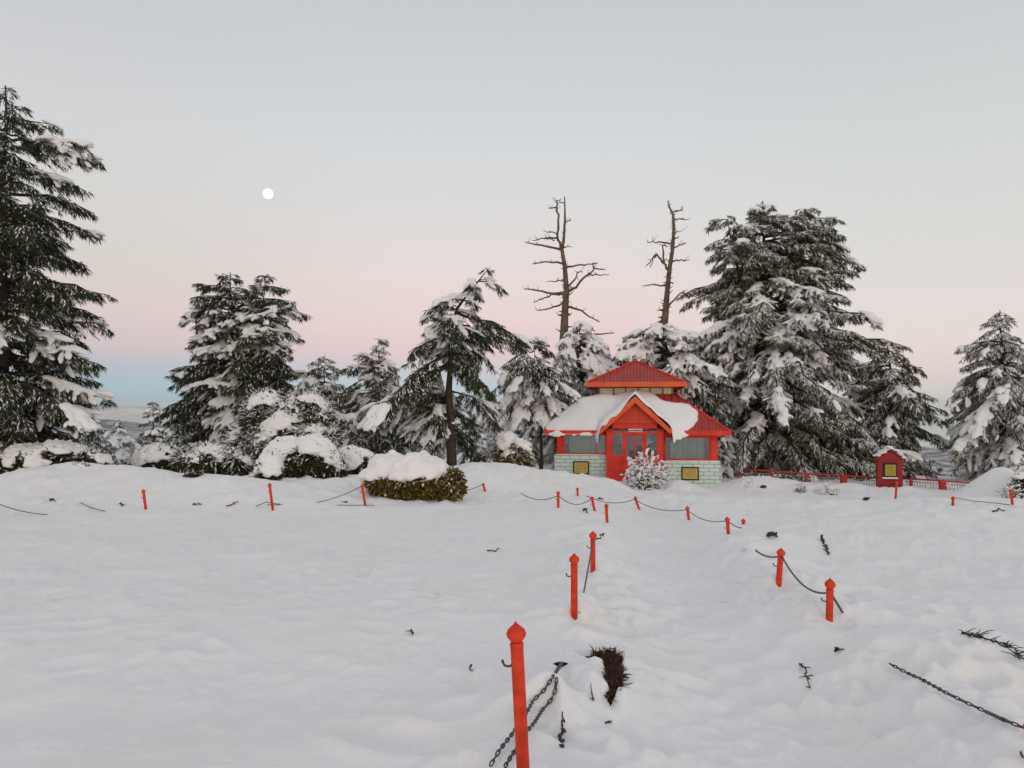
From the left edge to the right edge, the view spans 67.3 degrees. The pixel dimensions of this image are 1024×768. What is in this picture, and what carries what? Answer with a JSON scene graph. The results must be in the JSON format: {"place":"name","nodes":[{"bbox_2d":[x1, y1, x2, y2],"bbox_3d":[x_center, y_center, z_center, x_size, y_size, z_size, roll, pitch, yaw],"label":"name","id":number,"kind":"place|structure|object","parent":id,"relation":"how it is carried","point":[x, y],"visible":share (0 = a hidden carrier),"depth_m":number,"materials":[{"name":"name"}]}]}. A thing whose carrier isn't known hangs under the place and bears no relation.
{"place":"outdoors","nodes":[
{"label":"outdoors","id":0,"kind":"place"},
{"bbox_2d":[23,406,944,449],"bbox_3d":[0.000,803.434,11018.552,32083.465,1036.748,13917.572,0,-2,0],"label":"snow mountains","id":1,"kind":"structure","parent":0,"point":[129,413],"depth_m":11898.64,"materials":[{"name":"white snow"}]},
{"bbox_2d":[44,419,976,476],"bbox_3d":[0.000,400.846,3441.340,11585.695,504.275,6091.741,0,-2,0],"label":"distant hills","id":2,"kind":"structure","parent":0,"point":[926,454],"depth_m":3144.16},
{"bbox_2d":[0,462,1023,767],"bbox_3d":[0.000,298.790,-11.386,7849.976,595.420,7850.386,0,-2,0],"label":"snow ground","id":3,"kind":"structure","parent":0,"point":[170,626],"depth_m":6.39,"materials":[{"name":"white snow"}]},
{"bbox_2d":[0,504,46,514],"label":"chain","id":4,"kind":"object","parent":3,"relation":"on","point":[23,511],"visible":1,"depth_m":15.78,"materials":[{"name":"grey metal"}]},
{"bbox_2d":[0,438,116,473],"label":"bush","id":5,"kind":"object","parent":3,"relation":"on","point":[35,454],"visible":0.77,"depth_m":22.18,"materials":[{"name":"white plant"}]},
{"bbox_2d":[0,85,117,467],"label":"cedar tree","id":6,"kind":"object","parent":3,"relation":"on","point":[26,243],"visible":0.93,"depth_m":23.98,"materials":[{"name":"green plant"}]},
{"bbox_2d":[73,461,90,466],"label":"bush","id":7,"kind":"object","parent":3,"relation":"on","point":[81,464],"visible":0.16,"depth_m":20.34,"materials":[{"name":"white plant"}]},
{"bbox_2d":[74,420,120,464],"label":"fir tree","id":8,"kind":"object","parent":3,"relation":"on","point":[96,442],"visible":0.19,"depth_m":39.83,"materials":[{"name":"grey plant"}]},
{"bbox_2d":[93,419,140,464],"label":"fir tree","id":9,"kind":"object","parent":3,"relation":"on","point":[126,446],"visible":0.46,"depth_m":43.47,"materials":[{"name":"white plant"}]},
{"bbox_2d":[134,435,147,445],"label":"fir tree","id":10,"kind":"object","parent":3,"relation":"on","point":[141,441],"visible":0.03,"depth_m":45.93,"materials":[{"name":"grey plant"}]},
{"bbox_2d":[141,489,146,509],"bbox_3d":[-7.793,2.858,16.403,0.116,1.250,0.086,-8,-2,-1],"label":"chain post","id":11,"kind":"object","parent":3,"relation":"on","point":[143,491],"visible":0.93,"depth_m":16.39,"materials":[{"name":"metal"}]},
{"bbox_2d":[138,401,165,446],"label":"fir tree","id":12,"kind":"object","parent":3,"relation":"on","point":[153,434],"visible":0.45,"depth_m":54.81,"materials":[{"name":"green plant"}]},
{"bbox_2d":[123,441,183,471],"bbox_3d":[-11.547,2.624,25.491,2.476,1.508,1.606,1,-2,-25],"label":"bush","id":13,"kind":"object","parent":3,"relation":"on","point":[153,454],"visible":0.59,"depth_m":24.92,"materials":[{"name":"white plant"}]},
{"bbox_2d":[155,416,191,467],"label":"fir tree","id":14,"kind":"object","parent":3,"relation":"on","point":[168,437],"visible":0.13,"depth_m":35.60,"materials":[{"name":"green plant"}]},
{"bbox_2d":[182,454,204,477],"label":"bush","id":15,"kind":"object","parent":3,"relation":"on","point":[194,466],"visible":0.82,"depth_m":19.35,"materials":[{"name":"green plant"}]},
{"bbox_2d":[165,441,256,475],"bbox_3d":[-9.732,2.570,25.019,3.184,1.508,1.846,0,-2,0],"label":"bush","id":16,"kind":"object","parent":3,"relation":"on","point":[222,459],"visible":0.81,"depth_m":24.57,"materials":[{"name":"green plant"}]},
{"bbox_2d":[152,272,313,445],"bbox_3d":[-10.927,0.046,31.161,6.780,9.166,5.863,0,-2,0],"label":"cedar tree","id":17,"kind":"object","parent":3,"relation":"on","point":[225,379],"visible":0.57,"depth_m":30.05,"materials":[{"name":"green plant"}]},
{"bbox_2d":[248,450,287,480],"bbox_3d":[-6.500,2.336,20.417,1.161,1.178,0.808,0,-2,0],"label":"bush","id":18,"kind":"object","parent":3,"relation":"on","point":[270,465],"visible":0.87,"depth_m":20.21,"materials":[{"name":"white plant"}]},
{"bbox_2d":[268,483,273,510],"bbox_3d":[-5.086,2.719,16.355,0.116,1.250,0.086,-9,-2,26],"label":"chain post","id":19,"kind":"object","parent":3,"relation":"on","point":[271,496],"visible":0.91,"depth_m":16.34,"materials":[{"name":"metal"}]},
{"bbox_2d":[218,384,344,470],"bbox_3d":[-7.822,1.737,25.898,4.530,3.509,2.517,0,-2,0],"label":"bush","id":20,"kind":"object","parent":3,"relation":"on","point":[297,412],"visible":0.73,"depth_m":25.55,"materials":[{"name":"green plant"}]},
{"bbox_2d":[259,432,348,478],"bbox_3d":[-6.074,2.320,22.403,2.734,1.884,1.657,0,-2,0],"label":"bush","id":21,"kind":"object","parent":3,"relation":"on","point":[299,458],"visible":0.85,"depth_m":22.03,"materials":[{"name":"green plant"}]},
{"bbox_2d":[267,504,373,505],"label":"chain","id":22,"kind":"object","parent":3,"relation":"on","point":[349,505],"visible":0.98,"depth_m":17.36,"materials":[{"name":"grey metal"}]},
{"bbox_2d":[285,354,369,474],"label":"fir tree","id":23,"kind":"object","parent":3,"relation":"on","point":[328,389],"visible":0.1,"depth_m":32.71,"materials":[{"name":"green plant"}]},
{"bbox_2d":[338,444,373,474],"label":"bush","id":24,"kind":"object","parent":3,"relation":"on","point":[356,458],"visible":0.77,"depth_m":23.66,"materials":[{"name":"white plant"}]},
{"bbox_2d":[340,405,382,454],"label":"fir tree","id":25,"kind":"object","parent":3,"relation":"on","point":[349,435],"visible":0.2,"depth_m":29.68,"materials":[{"name":"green plant"}]},
{"bbox_2d":[360,484,365,504],"bbox_3d":[-3.392,2.926,17.819,0.116,1.250,0.086,-9,-2,-9],"label":"chain post","id":26,"kind":"object","parent":3,"relation":"on","point":[363,492],"visible":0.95,"depth_m":17.81,"materials":[{"name":"metal"}]},
{"bbox_2d":[256,487,359,506],"bbox_3d":[-4.566,2.508,17.259,2.442,0.341,0.341,2,-3,-36],"label":"chain","id":27,"kind":"object","parent":26,"relation":"attached to","point":[319,501],"visible":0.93,"depth_m":17.41,"materials":[{"name":"grey metal"}]},
{"bbox_2d":[312,338,427,469],"bbox_3d":[-5.902,1.969,33.883,5.294,8.046,5.232,-2,-3,38],"label":"fir tree","id":28,"kind":"object","parent":3,"relation":"on","point":[376,367],"visible":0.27,"depth_m":33.52,"materials":[{"name":"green plant"}]},
{"bbox_2d":[358,449,448,501],"bbox_3d":[-2.693,2.455,19.594,2.429,1.551,1.843,0,-2,0],"label":"hedge","id":29,"kind":"object","parent":3,"relation":"on","point":[395,475],"visible":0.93,"depth_m":19.08,"materials":[{"name":"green plant"}]},
{"bbox_2d":[403,433,432,455],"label":"fir tree","id":30,"kind":"object","parent":3,"relation":"on","point":[417,450],"visible":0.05,"depth_m":35.34,"materials":[{"name":"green plant"}]},
{"bbox_2d":[356,267,531,465],"bbox_3d":[-2.539,-0.229,27.728,6.639,8.047,6.857,0,-2,0],"label":"cedar tree","id":31,"kind":"object","parent":3,"relation":"on","point":[419,404],"visible":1,"depth_m":27.81,"materials":[{"name":"green plant"}]},
{"bbox_2d":[437,466,467,501],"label":"bush","id":32,"kind":"object","parent":3,"relation":"on","point":[453,479],"visible":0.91,"depth_m":19.09,"materials":[{"name":"green plant"}]},
{"bbox_2d":[440,424,491,464],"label":"fir tree","id":33,"kind":"object","parent":3,"relation":"on","point":[482,444],"visible":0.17,"depth_m":45.16,"materials":[{"name":"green plant"}]},
{"bbox_2d":[480,434,498,461],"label":"fir tree","id":34,"kind":"object","parent":3,"relation":"on","point":[488,455],"visible":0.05,"depth_m":51.52,"materials":[{"name":"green plant"}]},
{"bbox_2d":[492,430,536,466],"bbox_3d":[0.097,2.682,28.969,1.801,1.881,1.281,0,-2,0],"label":"bush","id":35,"kind":"object","parent":3,"relation":"on","point":[511,447],"visible":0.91,"depth_m":28.72,"materials":[{"name":"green plant"}]},
{"bbox_2d":[501,621,529,767],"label":"chain post","id":36,"kind":"object","parent":3,"relation":"on","point":[516,633],"visible":1,"depth_m":3.37,"materials":[{"name":"metal"}]},
{"bbox_2d":[468,336,580,469],"bbox_3d":[0.626,1.225,33.730,4.791,6.552,4.690,1,-2,-22],"label":"pine tree","id":37,"kind":"object","parent":3,"relation":"on","point":[523,403],"visible":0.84,"depth_m":32.62,"materials":[{"name":"white plant"}]},
{"bbox_2d":[489,662,562,766],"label":"chain","id":38,"kind":"object","parent":3,"relation":"on","point":[511,734],"visible":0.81,"depth_m":4.23,"materials":[{"name":"black metal"}]},
{"bbox_2d":[516,428,539,465],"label":"fir tree","id":39,"kind":"object","parent":3,"relation":"on","point":[534,452],"visible":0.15,"depth_m":39.72,"materials":[{"name":"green plant"}]},
{"bbox_2d":[503,677,557,767],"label":"chain","id":40,"kind":"object","parent":3,"relation":"on","point":[532,724],"visible":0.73,"depth_m":4.19,"materials":[{"name":"black metal"}]},
{"bbox_2d":[555,491,559,507],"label":"chain post","id":41,"kind":"object","parent":3,"relation":"on","point":[558,499],"visible":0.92,"depth_m":16.99,"materials":[{"name":"metal"}]},
{"bbox_2d":[521,493,556,499],"bbox_3d":[0.608,2.479,16.967,0.840,0.163,0.017,0,-2,-7],"label":"chain","id":42,"kind":"object","parent":41,"relation":"hanging from","point":[538,499],"visible":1,"depth_m":16.96,"materials":[{"name":"grey metal"}]},
{"bbox_2d":[553,662,567,666],"bbox_3d":[0.330,1.897,5.191,0.104,0.035,0.072,0,-2,0],"label":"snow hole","id":43,"kind":"object","parent":3,"relation":"in","point":[557,664],"visible":0.54,"depth_m":5.18,"materials":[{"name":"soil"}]},
{"bbox_2d":[558,711,566,747],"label":"twig","id":44,"kind":"object","parent":3,"relation":"on","point":[561,740],"visible":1,"depth_m":4.16,"materials":[{"name":"brown wood"}]},
{"bbox_2d":[522,196,613,405],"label":"dead tree","id":45,"kind":"object","parent":3,"relation":"on","point":[564,315],"visible":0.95,"depth_m":43.18,"materials":[{"name":"brown wood"}]},
{"bbox_2d":[520,321,621,469],"bbox_3d":[3.711,1.800,38.805,6.818,9.897,7.065,0,-2,0],"label":"cedar tree","id":46,"kind":"object","parent":3,"relation":"on","point":[593,357],"visible":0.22,"depth_m":37.71,"materials":[{"name":"white plant"}]},
{"bbox_2d":[566,553,578,619],"bbox_3d":[0.508,2.023,6.352,0.103,1.250,0.088,-1,-3,31],"label":"chain post","id":47,"kind":"object","parent":3,"relation":"on","point":[574,559],"visible":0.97,"depth_m":6.34,"materials":[{"name":"metal"}]},
{"bbox_2d":[587,531,596,572],"bbox_3d":[0.893,2.253,8.527,0.088,1.250,0.103,1,-3,-33],"label":"chain post","id":48,"kind":"object","parent":3,"relation":"on","point":[592,535],"visible":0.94,"depth_m":8.51,"materials":[{"name":"metal"}]},
{"bbox_2d":[579,540,592,612],"bbox_3d":[0.729,1.810,7.457,0.015,0.264,2.188,0,-2,9],"label":"chain","id":49,"kind":"object","parent":48,"relation":"attached to","point":[588,568],"visible":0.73,"depth_m":7.59,"materials":[{"name":"grey metal"}]},
{"bbox_2d":[590,496,595,510],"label":"chain post","id":50,"kind":"object","parent":3,"relation":"on","point":[592,501],"visible":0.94,"depth_m":16.81,"materials":[{"name":"metal"}]},
{"bbox_2d":[603,503,608,522],"bbox_3d":[1.819,2.909,14.739,0.116,1.250,0.086,-2,-2,-2],"label":"chain post","id":51,"kind":"object","parent":3,"relation":"on","point":[606,505],"visible":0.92,"depth_m":14.73,"materials":[{"name":"metal"}]},
{"bbox_2d":[585,645,633,705],"bbox_3d":[0.684,2.057,5.091,0.419,0.548,1.130,0,-2,0],"label":"soil patch","id":52,"kind":"object","parent":3,"relation":"on","point":[614,676],"visible":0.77,"depth_m":5.07,"materials":[{"name":"brown soil"}]},
{"bbox_2d":[634,496,639,509],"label":"chain post","id":53,"kind":"object","parent":3,"relation":"on","point":[637,504],"visible":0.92,"depth_m":18.98,"materials":[{"name":"metal"}]},
{"bbox_2d":[587,496,634,502],"bbox_3d":[2.335,2.662,17.961,0.017,0.337,2.520,-1,-3,33],"label":"chain","id":54,"kind":"object","parent":53,"relation":"attached to","point":[610,502],"visible":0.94,"depth_m":17.79,"materials":[{"name":"grey metal"}]},
{"bbox_2d":[544,360,731,484],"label":"pavilion","id":55,"kind":"structure","parent":3,"relation":"on","point":[634,420],"depth_m":31.77,"materials":[{"name":"red wood"}]},
{"bbox_2d":[563,434,605,453],"bbox_3d":[3.085,2.575,32.441,1.820,0.985,0.229,0,-2,9],"label":"window","id":56,"kind":"structure","parent":55,"relation":"in","point":[579,444],"depth_m":32.47,"materials":[{"name":"grey glass"}]},
{"bbox_2d":[542,389,697,443],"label":"roof snow","id":57,"kind":"structure","parent":55,"relation":"on","point":[597,412],"depth_m":32.06,"materials":[{"name":"white snow"}]},
{"bbox_2d":[613,431,654,451],"bbox_3d":[5.989,2.779,37.218,6.040,0.980,0.070,0,-2,9],"label":"window","id":58,"kind":"structure","parent":55,"relation":"in","point":[620,431],"depth_m":37.29,"materials":[{"name":"grey glass"}]},
{"bbox_2d":[624,434,644,479],"bbox_3d":[5.037,3.031,31.615,0.900,1.950,0.210,0,-2,9],"label":"door","id":59,"kind":"structure","parent":55,"relation":"in","point":[633,443],"depth_m":31.64,"materials":[{"name":"red paint"}]},
{"bbox_2d":[664,436,710,459],"bbox_3d":[7.228,2.687,31.772,1.860,1.090,0.230,0,-2,9],"label":"window","id":60,"kind":"structure","parent":55,"relation":"in","point":[687,448],"depth_m":31.81,"materials":[{"name":"grey glass"}]},
{"bbox_2d":[704,438,708,457],"bbox_3d":[8.759,2.721,34.115,0.070,1.100,5.020,0,-2,9],"label":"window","id":61,"kind":"structure","parent":55,"relation":"in","point":[706,440],"depth_m":35.33,"materials":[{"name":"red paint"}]},
{"bbox_2d":[620,448,672,489],"bbox_3d":[4.951,3.398,28.576,1.864,2.098,1.976,0,-2,0],"label":"frosted shrub","id":62,"kind":"object","parent":3,"relation":"on","point":[647,475],"visible":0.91,"depth_m":28.21,"materials":[{"name":"white plant"}]},
{"bbox_2d":[641,199,696,368],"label":"dead tree","id":63,"kind":"object","parent":3,"relation":"on","point":[664,317],"visible":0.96,"depth_m":41.16,"materials":[{"name":"brown wood"}]},
{"bbox_2d":[611,322,742,465],"bbox_3d":[8.076,1.636,37.667,7.098,9.355,6.332,0,-2,0],"label":"cedar tree","id":64,"kind":"object","parent":3,"relation":"on","point":[691,369],"visible":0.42,"depth_m":36.36,"materials":[{"name":"white plant"}]},
{"bbox_2d":[685,506,689,519],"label":"chain post","id":65,"kind":"object","parent":3,"relation":"on","point":[687,508],"visible":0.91,"depth_m":15.96,"materials":[{"name":"metal"}]},
{"bbox_2d":[635,499,685,510],"bbox_3d":[3.334,2.761,17.497,0.017,0.204,3.083,0,-2,-11],"label":"chain","id":66,"kind":"object","parent":65,"relation":"hanging from","point":[661,509],"visible":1,"depth_m":17.27,"materials":[{"name":"grey metal"}]},
{"bbox_2d":[724,517,729,533],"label":"chain post","id":67,"kind":"object","parent":3,"relation":"on","point":[727,520],"visible":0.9,"depth_m":12.57,"materials":[{"name":"metal"}]},
{"bbox_2d":[688,510,725,521],"bbox_3d":[3.581,2.432,14.297,0.015,0.272,3.403,0,-2,2],"label":"chain","id":68,"kind":"object","parent":67,"relation":"hanging from","point":[706,520],"visible":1,"depth_m":14.08,"materials":[{"name":"grey metal"}]},
{"bbox_2d":[704,400,752,478],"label":"fir tree","id":69,"kind":"object","parent":3,"relation":"on","point":[728,452],"visible":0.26,"depth_m":35.96,"materials":[{"name":"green plant"}]},
{"bbox_2d":[740,476,766,487],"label":"frosted shrub","id":70,"kind":"object","parent":3,"relation":"on","point":[751,481],"visible":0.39,"depth_m":30.13,"materials":[{"name":"white plant"}]},
{"bbox_2d":[766,531,777,536],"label":"twig","id":71,"kind":"object","parent":3,"relation":"on","point":[769,534],"visible":1,"depth_m":10.99,"materials":[{"name":"brown"}]},
{"bbox_2d":[773,548,785,586],"bbox_3d":[2.680,2.281,7.778,0.178,1.248,0.086,0,-2,-1],"label":"chain post","id":72,"kind":"object","parent":3,"relation":"on","point":[780,552],"visible":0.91,"depth_m":7.77,"materials":[{"name":"metal"}]},
{"bbox_2d":[755,550,776,557],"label":"chain","id":73,"kind":"object","parent":72,"relation":"hanging from","point":[766,555],"visible":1,"depth_m":7.99,"materials":[{"name":"grey metal"}]},
{"bbox_2d":[781,556,825,593],"bbox_3d":[2.672,1.777,7.058,0.017,0.152,1.489,0,-2,4],"label":"chain","id":74,"kind":"object","parent":72,"relation":"hanging from","point":[797,579],"visible":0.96,"depth_m":7.16,"materials":[{"name":"grey metal"}]},
{"bbox_2d":[794,482,805,492],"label":"frosted shrub","id":75,"kind":"object","parent":3,"relation":"on","point":[801,489],"visible":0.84,"depth_m":29.37,"materials":[{"name":"white plant"}]},
{"bbox_2d":[799,663,812,687],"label":"twig","id":76,"kind":"object","parent":3,"relation":"on","point":[805,673],"visible":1,"depth_m":5.30,"materials":[{"name":"brown wood"}]},
{"bbox_2d":[738,468,875,485],"bbox_3d":[12.623,4.348,33.098,5.542,1.319,0.264,-1,-2,15],"label":"railing","id":77,"kind":"object","parent":3,"relation":"on","point":[843,478],"visible":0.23,"depth_m":33.08,"materials":[{"name":"metal"}]},
{"bbox_2d":[667,201,954,481],"bbox_3d":[14.534,0.056,39.353,16.207,19.400,17.552,0,-2,0],"label":"cedar tree","id":78,"kind":"object","parent":3,"relation":"on","point":[775,359],"visible":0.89,"depth_m":38.07,"materials":[{"name":"green plant"}]},
{"bbox_2d":[820,534,829,554],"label":"twig","id":79,"kind":"object","parent":3,"relation":"on","point":[822,539],"visible":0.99,"depth_m":10.99,"materials":[{"name":"brown wood"}]},
{"bbox_2d":[812,482,839,494],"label":"frosted shrub","id":80,"kind":"object","parent":3,"relation":"on","point":[830,490],"visible":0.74,"depth_m":29.23,"materials":[{"name":"white plant"}]},
{"bbox_2d":[821,578,835,621],"bbox_3d":[2.599,2.216,6.296,0.116,1.250,0.087,1,-2,-19],"label":"chain post","id":81,"kind":"object","parent":3,"relation":"on","point":[830,584],"visible":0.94,"depth_m":6.29,"materials":[{"name":"metal"}]},
{"bbox_2d":[834,597,843,612],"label":"chain","id":82,"kind":"object","parent":81,"relation":"hanging from","point":[838,605],"visible":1,"depth_m":6.35,"materials":[{"name":"grey metal"}]},
{"bbox_2d":[873,449,904,487],"bbox_3d":[15.371,3.719,31.381,1.104,2.204,0.773,-1,-2,18],"label":"booth","id":83,"kind":"object","parent":3,"relation":"on","point":[889,463],"visible":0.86,"depth_m":31.08,"materials":[{"name":"paint"}]},
{"bbox_2d":[872,446,906,458],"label":"roof snow","id":84,"kind":"structure","parent":83,"relation":"on","point":[884,450],"depth_m":31.08,"materials":[{"name":"white snow"}]},
{"bbox_2d":[882,477,897,478],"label":"ledge snow","id":85,"kind":"structure","parent":83,"relation":"attached to","point":[889,478],"depth_m":30.98,"materials":[{"name":"white snow"}]},
{"bbox_2d":[883,463,896,476],"bbox_3d":[15.247,3.502,31.068,0.515,0.617,0.039,-1,-2,18],"label":"window","id":86,"kind":"structure","parent":83,"relation":"in","point":[889,469],"depth_m":31.05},
{"bbox_2d":[838,345,950,477],"bbox_3d":[18.583,2.291,37.835,4.943,8.474,5.034,2,-3,-40],"label":"cedar tree","id":87,"kind":"object","parent":3,"relation":"on","point":[897,402],"visible":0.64,"depth_m":37.18,"materials":[{"name":"green plant"}]},
{"bbox_2d":[894,481,897,498],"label":"chain post","id":88,"kind":"object","parent":3,"relation":"on","point":[896,487],"visible":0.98,"depth_m":20.73,"materials":[{"name":"metal"}]},
{"bbox_2d":[915,459,945,478],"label":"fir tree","id":89,"kind":"object","parent":3,"relation":"on","point":[932,474],"visible":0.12,"depth_m":36.69,"materials":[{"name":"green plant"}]},
{"bbox_2d":[905,477,969,490],"bbox_3d":[17.289,4.415,30.873,0.302,1.173,2.829,2,-3,-42],"label":"railing","id":90,"kind":"object","parent":3,"relation":"on","point":[942,485],"visible":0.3,"depth_m":30.98,"materials":[{"name":"metal"}]},
{"bbox_2d":[950,496,954,505],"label":"chain post","id":91,"kind":"object","parent":3,"relation":"on","point":[952,500],"visible":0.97,"depth_m":17.61,"materials":[{"name":"metal"}]},
{"bbox_2d":[944,310,1023,480],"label":"cedar tree","id":92,"kind":"object","parent":3,"relation":"on","point":[991,403],"visible":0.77,"depth_m":34.36,"materials":[{"name":"white plant"}]},
{"bbox_2d":[958,628,1023,658],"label":"twig","id":93,"kind":"object","parent":3,"relation":"on","point":[1004,644],"visible":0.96,"depth_m":5.50,"materials":[{"name":"brown wood"}]},
{"bbox_2d":[993,483,1023,498],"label":"frosted shrub","id":94,"kind":"object","parent":3,"relation":"on","point":[1006,494],"visible":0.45,"depth_m":23.84,"materials":[{"name":"white plant"}]},
{"bbox_2d":[1008,489,1013,504],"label":"chain post","id":95,"kind":"object","parent":3,"relation":"on","point":[1011,496],"visible":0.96,"depth_m":17.57,"materials":[{"name":"metal"}]},
{"bbox_2d":[1006,465,1023,497],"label":"bush","id":96,"kind":"object","parent":3,"relation":"on","point":[1016,478],"visible":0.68,"depth_m":24.84,"materials":[{"name":"white plant"}]},
{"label":"chain post","id":97,"kind":"object","parent":3,"relation":"on","visible":0},
{"bbox_2d":[888,663,1022,728],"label":"chain","id":98,"kind":"object","parent":97,"relation":"hanging from","point":[998,717],"visible":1,"depth_m":4.48,"materials":[{"name":"black metal"}]},
{"bbox_2d":[0,0,1023,447],"label":"sky","id":99,"kind":"structure","parent":0,"point":[405,150],"materials":[{"name":"grey"}]},
{"bbox_2d":[263,189,272,198],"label":"moon","id":100,"kind":"object","parent":99,"relation":"in","point":[267,193],"visible":1,"depth_m":9052.69,"materials":[{"name":"grey"}]},
{"bbox_2d":[955,497,1009,504],"bbox_3d":[11.095,2.790,18.393,0.128,0.328,4.449,-1,-2,17],"label":"chain","id":101,"kind":"object","parent":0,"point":[982,501],"visible":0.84,"depth_m":17.63,"materials":[{"name":"grey metal"}]}
]}

